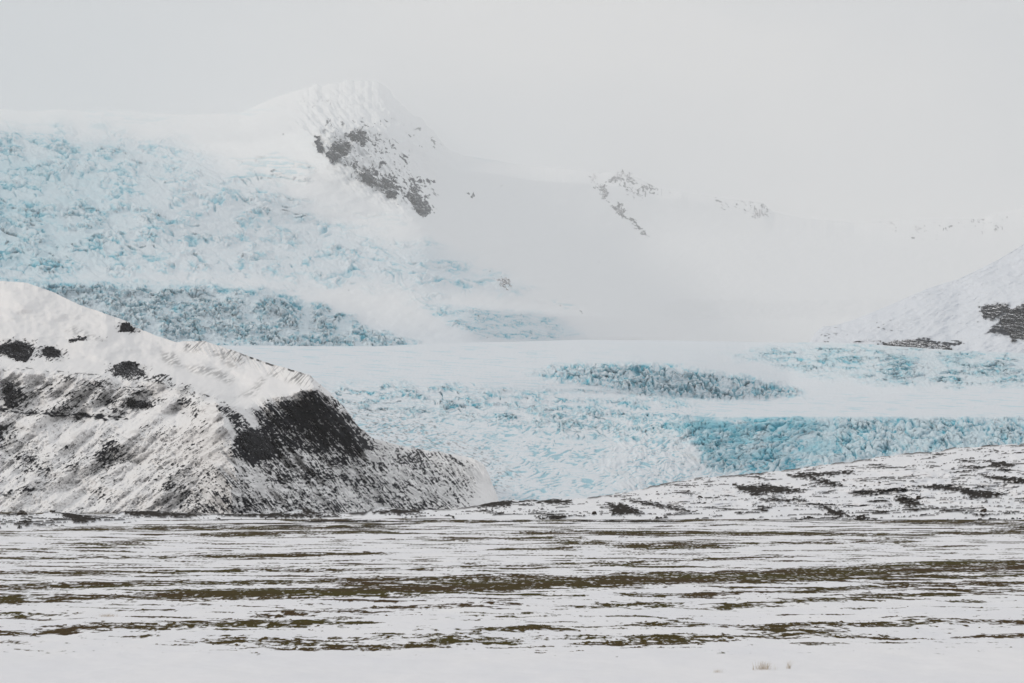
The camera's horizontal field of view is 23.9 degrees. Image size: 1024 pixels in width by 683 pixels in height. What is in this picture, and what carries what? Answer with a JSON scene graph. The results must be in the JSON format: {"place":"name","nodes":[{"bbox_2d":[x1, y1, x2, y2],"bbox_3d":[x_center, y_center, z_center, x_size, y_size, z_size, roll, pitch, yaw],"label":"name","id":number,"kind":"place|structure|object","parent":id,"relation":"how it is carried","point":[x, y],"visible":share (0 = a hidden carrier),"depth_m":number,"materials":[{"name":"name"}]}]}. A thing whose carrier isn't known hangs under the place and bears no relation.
{"place":"outdoors","nodes":[
{"label":"outdoors","id":0,"kind":"place"},
{"bbox_2d":[0,281,498,513],"bbox_3d":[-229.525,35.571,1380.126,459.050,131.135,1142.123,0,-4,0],"label":"rocky hill","id":1,"kind":"structure","parent":0,"point":[78,435],"depth_m":997.88,"materials":[{"name":"white snow"}]},
{"bbox_2d":[0,425,8,434],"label":"rock outcrop","id":2,"kind":"object","parent":1,"relation":"on","point":[2,427],"visible":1,"depth_m":1016.41,"materials":[{"name":"black stone"}]},
{"bbox_2d":[3,380,18,407],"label":"rock outcrop","id":3,"kind":"object","parent":1,"relation":"on","point":[9,398],"visible":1,"depth_m":1042.87,"materials":[{"name":"black stone"}]},
{"bbox_2d":[0,340,33,361],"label":"rock outcrop","id":4,"kind":"object","parent":1,"relation":"on","point":[17,350],"visible":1,"depth_m":1127.01,"materials":[{"name":"grey stone"}]},
{"bbox_2d":[42,346,60,359],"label":"rock outcrop","id":5,"kind":"object","parent":1,"relation":"on","point":[51,351],"visible":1,"depth_m":1136.99,"materials":[{"name":"grey stone"}]},
{"bbox_2d":[66,335,86,342],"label":"rock outcrop","id":6,"kind":"object","parent":1,"relation":"on","point":[78,338],"visible":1,"depth_m":1156.71,"materials":[{"name":"grey stone"}]},
{"bbox_2d":[118,322,134,331],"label":"rock outcrop","id":7,"kind":"object","parent":1,"relation":"on","point":[126,327],"visible":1,"depth_m":1192.22,"materials":[{"name":"grey stone"}]},
{"bbox_2d":[111,361,144,377],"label":"rock outcrop","id":8,"kind":"object","parent":1,"relation":"on","point":[124,368],"visible":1,"depth_m":1101.89,"materials":[{"name":"grey stone"}]},
{"bbox_2d":[127,400,152,408],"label":"rock outcrop","id":9,"kind":"object","parent":1,"relation":"on","point":[132,404],"visible":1,"depth_m":1013.26,"materials":[{"name":"black stone"}]},
{"bbox_2d":[237,429,279,459],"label":"rock outcrop","id":10,"kind":"object","parent":1,"relation":"on","point":[256,444],"visible":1,"depth_m":905.80,"materials":[{"name":"black stone"}]},
{"bbox_2d":[0,512,1023,682],"bbox_3d":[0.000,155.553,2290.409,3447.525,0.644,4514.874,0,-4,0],"label":"snow field","id":11,"kind":"structure","parent":0,"point":[834,560],"depth_m":96.51,"materials":[{"name":"white snow"}]},
{"bbox_2d":[0,567,1023,652],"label":"moss","id":12,"kind":"object","parent":11,"relation":"on","point":[527,628],"visible":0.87,"depth_m":73.75,"materials":[{"name":"brown plant"}]},
{"bbox_2d":[752,661,773,669],"bbox_3d":[6.027,7.723,57.596,0.696,0.269,0.517,-2,-4,28],"label":"grass tuft","id":13,"kind":"object","parent":11,"relation":"on","point":[763,667],"visible":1,"depth_m":57.58,"materials":[{"name":"beige plant"}]},
{"bbox_2d":[0,80,1023,343],"bbox_3d":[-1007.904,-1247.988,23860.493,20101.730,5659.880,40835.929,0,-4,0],"label":"snowy mountain","id":14,"kind":"structure","parent":0,"point":[690,268],"depth_m":13106.39,"materials":[{"name":"white snow"}]},
{"bbox_2d":[0,110,544,345],"bbox_3d":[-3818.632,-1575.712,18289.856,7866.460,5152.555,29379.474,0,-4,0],"label":"icefall","id":15,"kind":"object","parent":14,"relation":"on","point":[175,235],"visible":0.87,"depth_m":6120.90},
{"bbox_2d":[496,277,511,289],"bbox_3d":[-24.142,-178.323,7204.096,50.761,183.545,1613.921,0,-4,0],"label":"rock outcrop","id":16,"kind":"object","parent":15,"relation":"on","point":[504,281],"visible":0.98,"depth_m":7167.96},
{"bbox_2d":[314,135,323,152],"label":"rock outcrop","id":17,"kind":"object","parent":14,"relation":"on","point":[319,146],"visible":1,"depth_m":8536.41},
{"bbox_2d":[326,140,350,163],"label":"rock outcrop","id":18,"kind":"object","parent":14,"relation":"on","point":[336,151],"visible":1,"depth_m":8451.50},
{"bbox_2d":[347,129,368,143],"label":"rock outcrop","id":19,"kind":"object","parent":14,"relation":"on","point":[361,137],"visible":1,"depth_m":8680.35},
{"bbox_2d":[359,169,377,185],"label":"rock outcrop","id":20,"kind":"object","parent":14,"relation":"on","point":[367,176],"visible":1,"depth_m":8336.27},
{"bbox_2d":[379,175,397,190],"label":"rock outcrop","id":21,"kind":"object","parent":14,"relation":"on","point":[384,182],"visible":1,"depth_m":8420.96,"materials":[{"name":"grey stone"}]},
{"bbox_2d":[385,187,397,197],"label":"rock outcrop","id":22,"kind":"object","parent":14,"relation":"on","point":[391,193],"visible":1,"depth_m":8324.70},
{"bbox_2d":[409,186,430,216],"bbox_3d":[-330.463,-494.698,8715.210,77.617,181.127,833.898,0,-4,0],"label":"rock outcrop","id":23,"kind":"object","parent":14,"relation":"on","point":[422,208],"visible":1,"depth_m":8541.76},
{"bbox_2d":[588,173,600,187],"bbox_3d":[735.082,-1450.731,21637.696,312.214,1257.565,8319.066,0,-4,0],"label":"rock outcrop","id":24,"kind":"object","parent":14,"relation":"on","point":[593,176],"visible":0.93,"depth_m":21144.10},
{"bbox_2d":[599,185,607,198],"bbox_3d":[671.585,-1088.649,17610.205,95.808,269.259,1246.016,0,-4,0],"label":"rock outcrop","id":25,"kind":"object","parent":14,"relation":"on","point":[604,194],"visible":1,"depth_m":17426.55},
{"bbox_2d":[616,206,625,215],"bbox_3d":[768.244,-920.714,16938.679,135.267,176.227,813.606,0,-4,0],"label":"rock outcrop","id":26,"kind":"object","parent":14,"relation":"on","point":[621,211],"visible":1,"depth_m":16788.81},
{"bbox_2d":[610,169,633,177],"bbox_3d":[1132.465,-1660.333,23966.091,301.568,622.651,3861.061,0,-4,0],"label":"rock outcrop","id":27,"kind":"object","parent":14,"relation":"on","point":[621,174],"visible":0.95,"depth_m":25160.73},
{"bbox_2d":[751,209,763,218],"bbox_3d":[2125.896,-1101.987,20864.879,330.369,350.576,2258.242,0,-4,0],"label":"rock outcrop","id":28,"kind":"object","parent":14,"relation":"on","point":[758,212],"visible":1,"depth_m":20374.49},
{"bbox_2d":[0,444,1023,528],"bbox_3d":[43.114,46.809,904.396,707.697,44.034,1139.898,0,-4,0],"label":"moraine hills","id":29,"kind":"structure","parent":0,"point":[994,481],"depth_m":753.41,"materials":[{"name":"white snow"}]},
{"bbox_2d":[17,510,26,514],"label":"boulder","id":30,"kind":"object","parent":29,"relation":"on","point":[21,512],"visible":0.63,"depth_m":666.61,"materials":[{"name":"grey stone"}]},
{"bbox_2d":[0,0,1023,222],"label":"sky","id":31,"kind":"structure","parent":0,"point":[853,111],"materials":[{"name":"white"}]},
{"bbox_2d":[220,340,1023,500],"bbox_3d":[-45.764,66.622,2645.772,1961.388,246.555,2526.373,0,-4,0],"label":"glacier","id":32,"kind":"object","parent":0,"point":[547,420],"visible":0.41,"depth_m":2415.74,"materials":[{"name":"white ice"}]},
{"bbox_2d":[810,244,1023,352],"bbox_3d":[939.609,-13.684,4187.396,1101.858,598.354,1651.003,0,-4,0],"label":"snowy hill","id":33,"kind":"structure","parent":0,"point":[948,314],"depth_m":3636.10,"materials":[{"name":"white snow"}]},
{"bbox_2d":[883,338,951,349],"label":"rock outcrop","id":34,"kind":"object","parent":33,"relation":"on","point":[910,343],"visible":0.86,"depth_m":3516.09,"materials":[{"name":"grey stone"}]},
{"bbox_2d":[979,303,1008,319],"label":"rock outcrop","id":35,"kind":"object","parent":33,"relation":"on","point":[991,311],"visible":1,"depth_m":3604.09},
{"bbox_2d":[999,306,1023,341],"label":"rock outcrop","id":36,"kind":"object","parent":33,"relation":"on","point":[1014,317],"visible":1,"depth_m":3542.36,"materials":[{"name":"grey stone"}]}
]}

